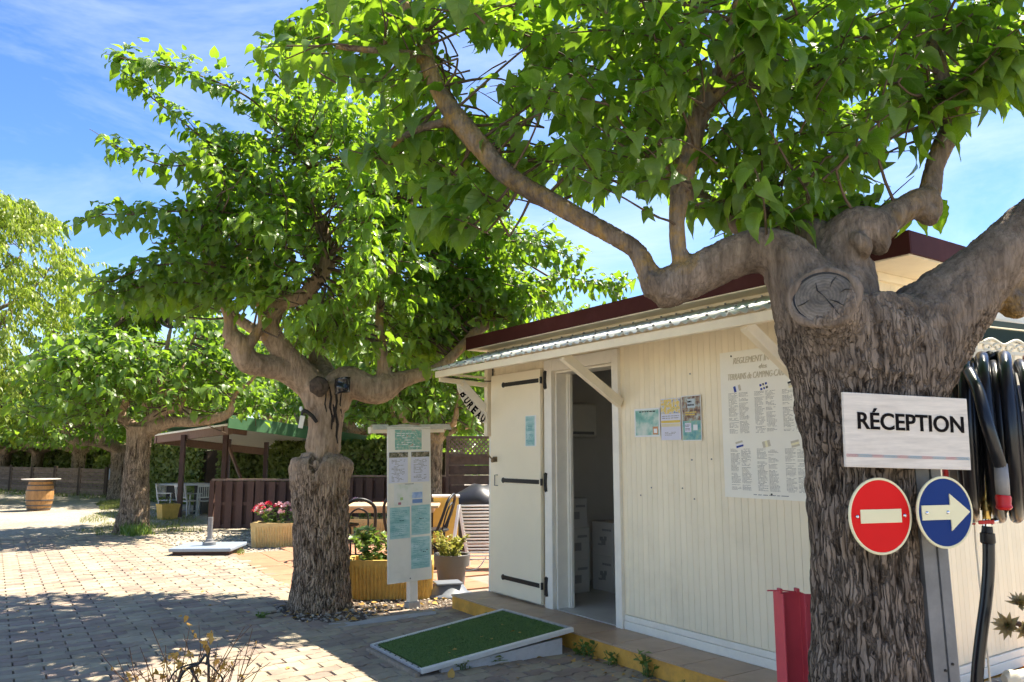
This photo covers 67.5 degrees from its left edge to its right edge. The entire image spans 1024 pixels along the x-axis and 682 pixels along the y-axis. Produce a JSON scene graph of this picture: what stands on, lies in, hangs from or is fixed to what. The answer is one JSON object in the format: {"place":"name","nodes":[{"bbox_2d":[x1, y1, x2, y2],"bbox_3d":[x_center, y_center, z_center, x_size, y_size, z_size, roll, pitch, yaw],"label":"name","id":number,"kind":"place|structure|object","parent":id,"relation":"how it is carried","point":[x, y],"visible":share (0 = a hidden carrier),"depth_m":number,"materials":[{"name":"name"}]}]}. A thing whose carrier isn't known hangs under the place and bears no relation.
{"place":"outdoors","nodes":[
{"label":"outdoors","id":0,"kind":"place"},
{"bbox_2d":[0,465,487,552],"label":"ground","id":1,"kind":"structure","parent":0,"point":[62,516],"depth_m":16.93,"materials":[{"name":"beige gravel"}]},
{"bbox_2d":[0,424,63,486],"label":"mulberry tree","id":2,"kind":"object","parent":1,"relation":"on","point":[5,458],"visible":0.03,"depth_m":34.38,"materials":[{"name":"green plant"}]},
{"bbox_2d":[21,478,60,510],"bbox_3d":[-12.491,4.061,20.289,0.920,0.825,0.920,0,-8,0],"label":"barrel","id":3,"kind":"object","parent":1,"relation":"on","point":[39,496],"visible":1,"depth_m":20.06,"materials":[{"name":"brown wood"}]},
{"bbox_2d":[0,190,110,447],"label":"maple tree","id":4,"kind":"object","parent":1,"relation":"on","point":[20,221],"visible":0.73,"depth_m":24.22,"materials":[{"name":"green plant"}]},
{"bbox_2d":[0,464,110,496],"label":"woven fence","id":5,"kind":"object","parent":1,"relation":"on","point":[79,480],"visible":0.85,"depth_m":28.22,"materials":[{"name":"brown wood"}]},
{"bbox_2d":[0,486,110,498],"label":"grass","id":6,"kind":"structure","parent":1,"relation":"on","point":[66,494],"depth_m":27.23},
{"bbox_2d":[0,393,114,480],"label":"mulberry tree","id":7,"kind":"object","parent":1,"relation":"on","point":[37,457],"visible":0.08,"depth_m":33.39,"materials":[{"name":"green plant"}]},
{"bbox_2d":[10,435,113,487],"bbox_3d":[-21.566,5.342,35.287,11.903,2.945,2.660,-4,-9,25],"label":"hedge","id":8,"kind":"object","parent":1,"relation":"on","point":[58,458],"visible":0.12,"depth_m":34.10,"materials":[{"name":"green plant"}]},
{"bbox_2d":[0,364,157,488],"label":"mulberry tree","id":9,"kind":"object","parent":1,"relation":"on","point":[78,458],"visible":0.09,"depth_m":31.22,"materials":[{"name":"green plant"}]},
{"bbox_2d":[92,454,110,489],"bbox_3d":[-13.836,4.897,28.042,3.008,1.591,1.324,-3,-9,20],"label":"hedge","id":10,"kind":"object","parent":1,"relation":"on","point":[101,462],"visible":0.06,"depth_m":27.99,"materials":[{"name":"green plant"}]},
{"bbox_2d":[95,498,119,509],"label":"grass","id":11,"kind":"structure","parent":1,"relation":"on","point":[111,504],"depth_m":21.92,"materials":[{"name":"green plant"}]},
{"bbox_2d":[0,350,237,499],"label":"mulberry tree","id":12,"kind":"object","parent":1,"relation":"on","point":[99,437],"visible":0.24,"depth_m":24.20,"materials":[{"name":"green plant"}]},
{"bbox_2d":[118,519,154,536],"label":"grass","id":13,"kind":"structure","parent":1,"relation":"on","point":[135,530],"depth_m":13.89,"materials":[{"name":"green plant"}]},
{"bbox_2d":[76,507,203,536],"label":"grass","id":14,"kind":"structure","parent":1,"relation":"on","point":[99,532],"depth_m":16.30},
{"bbox_2d":[0,279,287,534],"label":"mulberry tree","id":15,"kind":"object","parent":1,"relation":"on","point":[93,384],"visible":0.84,"depth_m":14.01,"materials":[{"name":"green plant"}]},
{"bbox_2d":[155,483,175,503],"bbox_3d":[-8.488,3.901,18.945,0.484,0.752,0.416,-2,-9,15],"label":"garden chair","id":16,"kind":"object","parent":1,"relation":"on","point":[158,491],"visible":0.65,"depth_m":18.88,"materials":[{"name":"white plastic"}]},
{"bbox_2d":[156,503,180,519],"bbox_3d":[-7.868,3.895,17.520,0.408,0.340,0.412,8,-11,-42],"label":"planter box","id":17,"kind":"object","parent":1,"relation":"on","point":[167,511],"visible":0.98,"depth_m":17.39,"materials":[{"name":"wood"}]},
{"bbox_2d":[158,496,174,503],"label":"potted plant","id":18,"kind":"object","parent":17,"relation":"on","point":[167,500],"visible":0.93,"depth_m":17.54,"materials":[{"name":"green plant"}]},
{"bbox_2d":[73,407,292,440],"bbox_3d":[-12.831,3.192,30.871,9.809,5.682,9.573,0,-8,0],"label":"mulberry tree","id":19,"kind":"object","parent":1,"relation":"on","point":[144,414],"visible":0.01,"depth_m":29.54,"materials":[{"name":"green plant"}]},
{"bbox_2d":[160,483,209,513],"bbox_3d":[-8.016,3.966,19.329,1.500,0.735,0.840,0,-8,0],"label":"garden table","id":20,"kind":"object","parent":1,"relation":"on","point":[170,488],"visible":0.48,"depth_m":19.11,"materials":[{"name":"white metal"}]},
{"bbox_2d":[174,484,201,515],"bbox_3d":[-7.875,3.851,18.605,0.416,0.752,0.484,-5,-10,31],"label":"garden chair","id":21,"kind":"object","parent":1,"relation":"on","point":[186,497],"visible":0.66,"depth_m":18.54,"materials":[{"name":"grey plastic"}]},
{"bbox_2d":[195,484,209,515],"bbox_3d":[-7.436,3.851,18.604,0.416,0.752,0.484,4,-9,-25],"label":"garden chair","id":22,"kind":"object","parent":1,"relation":"on","point":[197,493],"visible":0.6,"depth_m":18.42,"materials":[{"name":"white plastic"}]},
{"bbox_2d":[156,531,288,552],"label":"edge gravel","id":23,"kind":"structure","parent":1,"relation":"on","point":[218,533],"depth_m":13.42,"materials":[{"name":"white gravel"}]},
{"bbox_2d":[149,440,296,504],"bbox_3d":[-9.409,4.017,23.659,6.192,2.102,2.502,-3,-9,17],"label":"hedge","id":24,"kind":"object","parent":1,"relation":"on","point":[202,465],"visible":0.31,"depth_m":22.78,"materials":[{"name":"green plant"}]},
{"bbox_2d":[113,324,363,430],"bbox_3d":[-8.681,2.298,26.003,8.832,6.020,8.750,0,-8,0],"label":"mulberry tree","id":25,"kind":"object","parent":1,"relation":"on","point":[292,419],"visible":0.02,"depth_m":24.69,"materials":[{"name":"green plant"}]},
{"bbox_2d":[207,479,292,529],"bbox_3d":[-5.014,3.213,15.093,1.881,0.985,0.100,0,-8,0],"label":"board fence","id":26,"kind":"object","parent":1,"relation":"on","point":[233,503],"visible":0.59,"depth_m":15.08,"materials":[{"name":"brown wood"}]},
{"bbox_2d":[154,415,366,516],"bbox_3d":[-6.686,3.244,19.815,3.995,2.304,6.326,7,-11,-42],"label":"pergola","id":27,"kind":"object","parent":1,"relation":"on","point":[248,436],"visible":0.65,"depth_m":18.40,"materials":[{"name":"brown paint"}]},
{"bbox_2d":[250,521,292,547],"bbox_3d":[-3.618,3.127,12.428,1.124,0.380,0.454,0,-8,-2],"label":"planter trough","id":28,"kind":"object","parent":1,"relation":"on","point":[272,534],"visible":0.45,"depth_m":12.21,"materials":[{"name":"beige wood"}]},
{"bbox_2d":[252,500,292,522],"bbox_3d":[-3.623,2.815,12.474,1.294,0.428,0.581,0,-8,0],"label":"geranium","id":29,"kind":"object","parent":28,"relation":"on","point":[259,508],"visible":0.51,"depth_m":12.47,"materials":[{"name":"pink plant"}]},
{"bbox_2d":[202,297,446,449],"bbox_3d":[-4.509,1.708,22.020,8.744,6.038,8.898,0,-8,0],"label":"mulberry tree","id":30,"kind":"object","parent":1,"relation":"on","point":[287,391],"visible":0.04,"depth_m":19.97,"materials":[{"name":"green plant"}]},
{"bbox_2d":[210,412,488,465],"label":"woodland","id":31,"kind":"object","parent":1,"relation":"on","point":[373,436],"visible":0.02,"depth_m":50.57,"materials":[{"name":"green plant"}]},
{"bbox_2d":[267,436,470,484],"bbox_3d":[-3.623,3.326,18.730,5.763,2.018,1.375,-5,-10,32],"label":"hedge","id":32,"kind":"object","parent":1,"relation":"on","point":[369,458],"visible":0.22,"depth_m":18.45,"materials":[{"name":"green plant"}]},
{"bbox_2d":[258,304,481,436],"bbox_3d":[-2.495,1.436,18.973,7.336,5.675,7.005,0,-8,0],"label":"mulberry tree","id":33,"kind":"object","parent":1,"relation":"on","point":[350,427],"visible":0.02,"depth_m":17.84,"materials":[{"name":"green plant"}]},
{"bbox_2d":[349,475,451,516],"bbox_3d":[-2.705,3.304,15.889,2.911,1.035,0.100,0,-8,0],"label":"board fence","id":34,"kind":"object","parent":1,"relation":"on","point":[373,488],"visible":0.13,"depth_m":15.90,"materials":[{"name":"brown wood"}]},
{"bbox_2d":[302,276,530,501],"bbox_3d":[-1.620,1.164,15.586,5.029,5.222,5.115,0,-8,0],"label":"mulberry tree","id":35,"kind":"object","parent":1,"relation":"on","point":[465,425],"visible":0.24,"depth_m":14.80,"materials":[{"name":"green plant"}]},
{"bbox_2d":[372,289,589,435],"bbox_3d":[-0.115,1.611,21.050,8.048,5.947,8.176,0,-8,0],"label":"mulberry tree","id":36,"kind":"object","parent":1,"relation":"on","point":[561,308],"visible":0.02,"depth_m":20.64,"materials":[{"name":"green plant"}]},
{"bbox_2d":[252,0,1023,681],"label":"mulberry tree","id":37,"kind":"object","parent":1,"relation":"on","point":[942,68],"visible":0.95,"depth_m":3.24,"materials":[{"name":"green plant"}]},
{"bbox_2d":[848,478,911,554],"bbox_3d":[1.314,0.623,2.728,0.270,0.270,0.012,2,-9,-16],"label":"no entry sign","id":38,"kind":"object","parent":37,"relation":"attached to","point":[879,516],"visible":1,"depth_m":2.73,"materials":[{"name":"red metal"}]},
{"bbox_2d":[841,392,970,469],"bbox_3d":[1.431,0.333,2.809,0.540,0.264,0.063,4,-9,-15],"label":"reception sign","id":39,"kind":"object","parent":37,"relation":"attached to","point":[899,431],"visible":1,"depth_m":2.78,"materials":[{"name":"white wood"}]},
{"bbox_2d":[451,590,1023,681],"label":"terrace step","id":40,"kind":"object","parent":1,"relation":"on","point":[674,662],"visible":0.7,"depth_m":5.35,"materials":[{"name":"paint"}]},
{"bbox_2d":[431,230,1023,681],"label":"reception building","id":41,"kind":"structure","parent":40,"relation":"on","point":[703,562],"depth_m":5.67,"materials":[{"name":"beige paint"}]},
{"bbox_2d":[457,380,486,423],"bbox_3d":[-0.358,0.628,7.597,0.432,0.474,0.042,6,-10,-33],"label":"bureau sign","id":42,"kind":"object","parent":41,"relation":"attached to","point":[474,403],"visible":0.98,"depth_m":7.58,"materials":[{"name":"white paint"}]},
{"bbox_2d":[486,369,547,603],"bbox_3d":[0.033,1.316,7.128,0.099,2.065,0.900,6,-10,-33],"label":"door","id":43,"kind":"structure","parent":41,"relation":"in","point":[518,478],"depth_m":7.12,"materials":[{"name":"paint"}]},
{"bbox_2d":[525,415,535,445],"bbox_3d":[0.170,0.821,7.008,0.004,0.280,0.170,6,-10,-33],"label":"poster","id":44,"kind":"object","parent":41,"relation":"attached to","point":[530,430],"visible":1,"depth_m":7.01,"materials":[{"name":"paper"}]},
{"bbox_2d":[575,559,589,592],"bbox_3d":[0.539,2.276,7.469,0.305,0.301,0.325,6,-10,-33],"label":"carton","id":45,"kind":"object","parent":41,"relation":"on","point":[582,575],"visible":0.23,"depth_m":7.37,"materials":[{"name":"white cardboard"}]},
{"bbox_2d":[574,527,589,560],"bbox_3d":[0.539,1.977,7.513,0.305,0.301,0.325,6,-10,-35],"label":"carton","id":46,"kind":"object","parent":45,"relation":"on","point":[581,543],"visible":0.2,"depth_m":7.41,"materials":[{"name":"white cardboard"}]},
{"bbox_2d":[574,497,586,527],"bbox_3d":[0.539,1.688,7.555,0.285,0.281,0.305,5,-10,-31],"label":"carton","id":47,"kind":"object","parent":46,"relation":"on","point":[580,512],"visible":0.27,"depth_m":7.46,"materials":[{"name":"white cardboard"}]},
{"bbox_2d":[573,403,595,437],"bbox_3d":[0.707,0.843,8.155,0.440,0.360,0.104,6,-10,-33],"label":"wall heater","id":48,"kind":"object","parent":41,"relation":"attached to","point":[584,419],"depth_m":8.14,"materials":[{"name":"white paint"}]},
{"bbox_2d":[593,554,614,592],"bbox_3d":[1.008,2.272,7.544,0.305,0.331,0.305,6,-10,-33],"label":"carton","id":49,"kind":"object","parent":41,"relation":"on","point":[603,573],"visible":0.55,"depth_m":7.45,"materials":[{"name":"white cardboard"}]},
{"bbox_2d":[592,519,614,556],"bbox_3d":[1.008,1.948,7.591,0.305,0.321,0.305,6,-10,-35],"label":"carton","id":50,"kind":"object","parent":49,"relation":"on","point":[603,537],"visible":0.61,"depth_m":7.50,"materials":[{"name":"white cardboard"}]},
{"bbox_2d":[634,408,660,436],"bbox_3d":[1.027,0.621,5.833,0.007,0.215,0.275,6,-10,-34],"label":"poster","id":51,"kind":"object","parent":41,"relation":"attached to","point":[647,422],"visible":1,"depth_m":5.83,"materials":[{"name":"paper"}]},
{"bbox_2d":[660,398,681,439],"bbox_3d":[1.165,0.574,5.632,0.004,0.304,0.200,6,-10,-33],"label":"poster","id":52,"kind":"object","parent":41,"relation":"attached to","point":[670,418],"visible":1,"depth_m":5.63,"materials":[{"name":"paper"}]},
{"bbox_2d":[681,395,701,440],"bbox_3d":[1.279,0.548,5.464,0.006,0.322,0.184,6,-10,-34],"label":"poster","id":53,"kind":"object","parent":41,"relation":"attached to","point":[691,420],"visible":1,"depth_m":5.46,"materials":[{"name":"paper"}]},
{"bbox_2d":[720,348,805,501],"bbox_3d":[1.636,0.524,4.938,0.016,0.972,0.713,6,-10,-34],"label":"poster","id":54,"kind":"object","parent":41,"relation":"attached to","point":[763,452],"visible":0.83,"depth_m":4.98,"materials":[{"name":"paper"}]},
{"bbox_2d":[973,337,1023,379],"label":"ornate grille","id":55,"kind":"object","parent":41,"relation":"attached to","point":[984,342],"visible":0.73,"depth_m":4.06,"materials":[{"name":"beige metal"}]},
{"bbox_2d":[982,312,1023,347],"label":"green awning","id":56,"kind":"object","parent":41,"relation":"attached to","point":[1002,329],"visible":0.38,"depth_m":4.25,"materials":[{"name":"fabric"}]},
{"bbox_2d":[942,350,1023,524],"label":"hose reel","id":57,"kind":"object","parent":1,"relation":"on","point":[989,389],"visible":0.73,"depth_m":3.11,"materials":[{"name":"black rubber"}]},
{"bbox_2d":[974,524,990,681],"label":"white cord","id":58,"kind":"object","parent":57,"relation":"hanging from","point":[979,580],"visible":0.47,"depth_m":3.60,"materials":[{"name":"white plastic"}]},
{"bbox_2d":[970,479,998,681],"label":"hose","id":59,"kind":"object","parent":57,"relation":"attached to","point":[987,537],"visible":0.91,"depth_m":3.19,"materials":[{"name":"black rubber"}]},
{"bbox_2d":[0,534,668,681],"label":"pavement","id":60,"kind":"structure","parent":0,"point":[110,595],"depth_m":6.50,"materials":[{"name":"tile"}]},
{"bbox_2d":[101,615,270,681],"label":"dry shrub","id":61,"kind":"object","parent":60,"relation":"on","point":[175,655],"visible":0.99,"depth_m":3.51,"materials":[{"name":"brown plant"}]},
{"bbox_2d":[168,648,223,681],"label":"wire hoops","id":62,"kind":"object","parent":60,"relation":"on","point":[195,664],"visible":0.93,"depth_m":3.44,"materials":[{"name":"grey metal"}]},
{"bbox_2d":[168,517,246,555],"bbox_3d":[-4.513,2.907,11.449,0.880,0.540,0.840,0,-8,-3],"label":"parasol base","id":63,"kind":"object","parent":60,"relation":"on","point":[209,545],"visible":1,"depth_m":11.24,"materials":[{"name":"white plastic"}]},
{"bbox_2d":[256,611,269,617],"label":"weed","id":64,"kind":"object","parent":60,"relation":"on","point":[260,615],"visible":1,"depth_m":6.84,"materials":[{"name":"green plant"}]},
{"bbox_2d":[17,560,661,681],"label":"fallen leaves","id":65,"kind":"object","parent":60,"relation":"on","point":[434,602],"depth_m":6.72,"materials":[{"name":"brown plant"}]},
{"bbox_2d":[270,599,451,622],"bbox_3d":[-1.334,2.667,7.455,1.971,0.188,1.253,6,-10,-35],"label":"tree bed","id":66,"kind":"object","parent":60,"relation":"in","point":[362,616],"visible":0.25,"depth_m":7.26,"materials":[{"name":"stone"}]},
{"bbox_2d":[59,28,638,614],"bbox_3d":[-1.420,-0.280,7.811,5.572,6.069,4.110,0,-8,0],"label":"mulberry tree","id":67,"kind":"object","parent":66,"relation":"on","point":[239,226],"visible":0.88,"depth_m":7.19,"materials":[{"name":"green plant"}]},
{"bbox_2d":[298,406,317,427],"bbox_3d":[-1.955,0.734,7.363,0.187,0.212,0.049,3,-9,-22],"label":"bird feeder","id":68,"kind":"object","parent":67,"relation":"hanging from","point":[302,417],"visible":1,"depth_m":7.34,"materials":[{"name":"white plastic"}]},
{"bbox_2d":[334,377,350,394],"bbox_3d":[-1.620,0.421,7.284,0.150,0.170,0.100,0,-8,0],"label":"plastic sheet","id":69,"kind":"object","parent":67,"relation":"attached to","point":[341,384],"visible":1,"depth_m":7.28,"materials":[{"name":"plastic"}]},
{"bbox_2d":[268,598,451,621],"bbox_3d":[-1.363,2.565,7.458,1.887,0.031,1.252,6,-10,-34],"label":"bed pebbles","id":70,"kind":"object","parent":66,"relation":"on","point":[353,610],"visible":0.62,"depth_m":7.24,"materials":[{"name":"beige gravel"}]},
{"bbox_2d":[349,555,433,599],"bbox_3d":[-1.265,2.454,7.978,0.889,0.385,0.435,0,-8,-3],"label":"planter trough","id":71,"kind":"object","parent":66,"relation":"on","point":[368,578],"visible":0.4,"depth_m":7.77,"materials":[{"name":"wood"}]},
{"bbox_2d":[348,523,432,559],"bbox_3d":[-1.282,2.132,8.011,0.928,0.470,0.505,1,-8,-6],"label":"shrub plant","id":72,"kind":"object","parent":71,"relation":"in","point":[365,536],"visible":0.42,"depth_m":7.92,"materials":[{"name":"green plant"}]},
{"bbox_2d":[368,424,451,608],"bbox_3d":[-0.982,1.686,7.449,0.870,1.752,0.112,4,-9,-34],"label":"notice board","id":73,"kind":"object","parent":66,"relation":"on","point":[409,558],"visible":1,"depth_m":7.39,"materials":[{"name":"white paint"}]},
{"bbox_2d":[429,579,470,599],"bbox_3d":[-0.651,2.569,7.957,0.500,0.150,0.400,3,-9,-17],"label":"rubber tub","id":74,"kind":"object","parent":66,"relation":"on","point":[443,589],"visible":0.83,"depth_m":7.84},
{"bbox_2d":[331,611,435,627],"bbox_3d":[-1.100,2.509,6.783,1.029,0.104,0.194,5,-10,-31],"label":"kerb strip","id":75,"kind":"object","parent":60,"relation":"on","point":[384,619],"visible":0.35,"depth_m":6.79,"materials":[{"name":"grey concrete"}]},
{"bbox_2d":[454,654,470,669],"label":"weed","id":76,"kind":"object","parent":60,"relation":"on","point":[462,668],"visible":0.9,"depth_m":5.21,"materials":[{"name":"green plant"}]},
{"bbox_2d":[366,608,573,677],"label":"ramp","id":77,"kind":"structure","parent":60,"relation":"on","point":[424,651],"depth_m":5.57,"materials":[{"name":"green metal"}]},
{"bbox_2d":[490,655,504,661],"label":"weed","id":78,"kind":"object","parent":60,"relation":"on","point":[499,658],"visible":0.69,"depth_m":5.32,"materials":[{"name":"green plant"}]},
{"bbox_2d":[572,642,588,654],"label":"weed","id":79,"kind":"object","parent":60,"relation":"on","point":[576,650],"visible":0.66,"depth_m":5.59,"materials":[{"name":"green plant"}]},
{"bbox_2d":[579,635,596,658],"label":"weed","id":80,"kind":"object","parent":60,"relation":"on","point":[588,648],"visible":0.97,"depth_m":5.52,"materials":[{"name":"green plant"}]},
{"bbox_2d":[603,650,618,665],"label":"weed","id":81,"kind":"object","parent":60,"relation":"on","point":[612,658],"visible":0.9,"depth_m":5.31,"materials":[{"name":"green plant"}]},
{"bbox_2d":[633,649,658,678],"bbox_3d":[0.892,2.134,5.062,0.173,0.184,0.117,-2,-9,14],"label":"weed","id":82,"kind":"object","parent":60,"relation":"on","point":[646,671],"visible":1,"depth_m":5.05,"materials":[{"name":"green plant"}]},
{"bbox_2d":[767,587,810,681],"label":"red post","id":83,"kind":"object","parent":60,"relation":"on","point":[792,618],"visible":0.91,"depth_m":3.19,"materials":[{"name":"metal"}]},
{"bbox_2d":[914,469,960,681],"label":"steel post","id":84,"kind":"object","parent":60,"relation":"on","point":[941,641],"visible":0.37,"depth_m":2.83,"materials":[{"name":"grey metal"}]},
{"bbox_2d":[916,476,972,548],"bbox_3d":[1.572,0.621,2.778,0.258,0.258,0.015,3,-9,-17],"label":"arrow sign","id":85,"kind":"object","parent":84,"relation":"attached to","point":[944,512],"visible":1,"depth_m":2.78,"materials":[{"name":"blue metal"}]},
{"bbox_2d":[991,592,1023,639],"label":"succulent","id":86,"kind":"object","parent":60,"relation":"on","point":[1006,627],"visible":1,"depth_m":3.02,"materials":[{"name":"green plant"}]},
{"bbox_2d":[992,669,1023,681],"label":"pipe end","id":87,"kind":"object","parent":60,"relation":"on","point":[1012,675],"visible":1,"depth_m":3.12,"materials":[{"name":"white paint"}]},
{"bbox_2d":[235,541,488,591],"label":"patio","id":88,"kind":"structure","parent":0,"point":[280,562],"depth_m":10.11,"materials":[{"name":"tile"}]},
{"bbox_2d":[349,522,358,553],"bbox_3d":[-2.393,2.568,10.744,0.495,0.941,0.440,-1,-8,4],"label":"bentwood chair","id":89,"kind":"object","parent":88,"relation":"on","point":[353,525],"visible":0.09,"depth_m":10.62,"materials":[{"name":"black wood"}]},
{"bbox_2d":[348,498,376,555],"bbox_3d":[-1.850,2.329,9.118,0.440,0.941,0.495,3,-9,-17],"label":"bentwood chair","id":90,"kind":"object","parent":88,"relation":"on","point":[372,504],"visible":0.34,"depth_m":9.00,"materials":[{"name":"black metal"}]},
{"bbox_2d":[350,517,386,540],"bbox_3d":[-2.404,3.212,13.072,1.025,0.380,0.454,0,-8,0],"label":"planter trough","id":91,"kind":"object","parent":88,"relation":"on","point":[379,527],"visible":0.3,"depth_m":12.88,"materials":[{"name":"beige wood"}]},
{"bbox_2d":[382,498,386,531],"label":"bentwood chair","id":92,"kind":"object","parent":88,"relation":"on","point":[384,514],"visible":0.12,"depth_m":9.81,"materials":[{"name":"black metal"}]},
{"bbox_2d":[349,502,440,553],"bbox_3d":[-1.760,2.643,10.627,1.500,0.755,0.837,0,-8,-3],"label":"wooden table","id":93,"kind":"object","parent":88,"relation":"on","point":[367,507],"visible":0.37,"depth_m":10.35,"materials":[{"name":"brown wood"}]},
{"bbox_2d":[432,542,450,567],"bbox_3d":[-0.882,2.765,9.903,0.312,0.305,0.312,0,-8,0],"label":"flower pot","id":94,"kind":"object","parent":88,"relation":"on","point":[435,545],"visible":0.16,"depth_m":9.82,"materials":[{"name":"black"}]},
{"bbox_2d":[431,493,455,548],"bbox_3d":[-0.991,2.465,10.041,0.495,0.941,0.440,-2,-8,10],"label":"bentwood chair","id":95,"kind":"object","parent":88,"relation":"on","point":[443,528],"visible":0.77,"depth_m":9.94,"materials":[{"name":"black metal"}]},
{"bbox_2d":[433,552,469,584],"bbox_3d":[-0.678,2.560,8.569,0.420,0.355,0.420,0,-8,0],"label":"flower pot","id":96,"kind":"object","parent":88,"relation":"on","point":[451,567],"visible":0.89,"depth_m":8.42,"materials":[{"name":"ceramic"}]},
{"bbox_2d":[431,530,467,555],"bbox_3d":[-0.710,2.298,8.582,0.474,0.336,0.507,3,-9,-17],"label":"shrub plant","id":97,"kind":"object","parent":96,"relation":"in","point":[455,544],"visible":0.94,"depth_m":8.51,"materials":[{"name":"green plant"}]},
{"bbox_2d":[446,436,488,541],"bbox_3d":[-0.600,2.462,12.677,0.989,1.769,0.060,0,-8,0],"label":"lattice fence","id":98,"kind":"object","parent":88,"relation":"on","point":[470,475],"visible":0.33,"depth_m":12.73,"materials":[{"name":"brown wood"}]},
{"bbox_2d":[453,505,488,570],"bbox_3d":[-0.192,2.502,9.799,1.222,0.810,0.284,1,-8,-7],"label":"lounge chair","id":99,"kind":"object","parent":88,"relation":"on","point":[459,512],"visible":0.34,"depth_m":9.81,"materials":[{"name":"white plastic"}]},
{"bbox_2d":[456,483,488,539],"bbox_3d":[-0.497,2.737,11.934,1.193,1.020,0.695,0,-8,0],"label":"covered barbecue","id":100,"kind":"object","parent":88,"relation":"on","point":[475,494],"visible":0.18,"depth_m":11.66,"materials":[{"name":"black metal"}]},
{"bbox_2d":[350,497,386,518],"bbox_3d":[-2.396,2.885,13.119,1.241,0.441,0.537,0,-8,0],"label":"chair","id":101,"kind":"object","parent":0,"point":[361,514],"visible":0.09,"depth_m":13.10,"materials":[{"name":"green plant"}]},
{"bbox_2d":[432,494,459,554],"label":"yellow pillar","id":102,"kind":"structure","parent":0,"point":[442,500],"depth_m":10.97,"materials":[{"name":"paint"}]},
{"bbox_2d":[0,0,1023,451],"label":"sky","id":103,"kind":"structure","parent":0,"point":[55,86],"materials":[{"name":"blue"}]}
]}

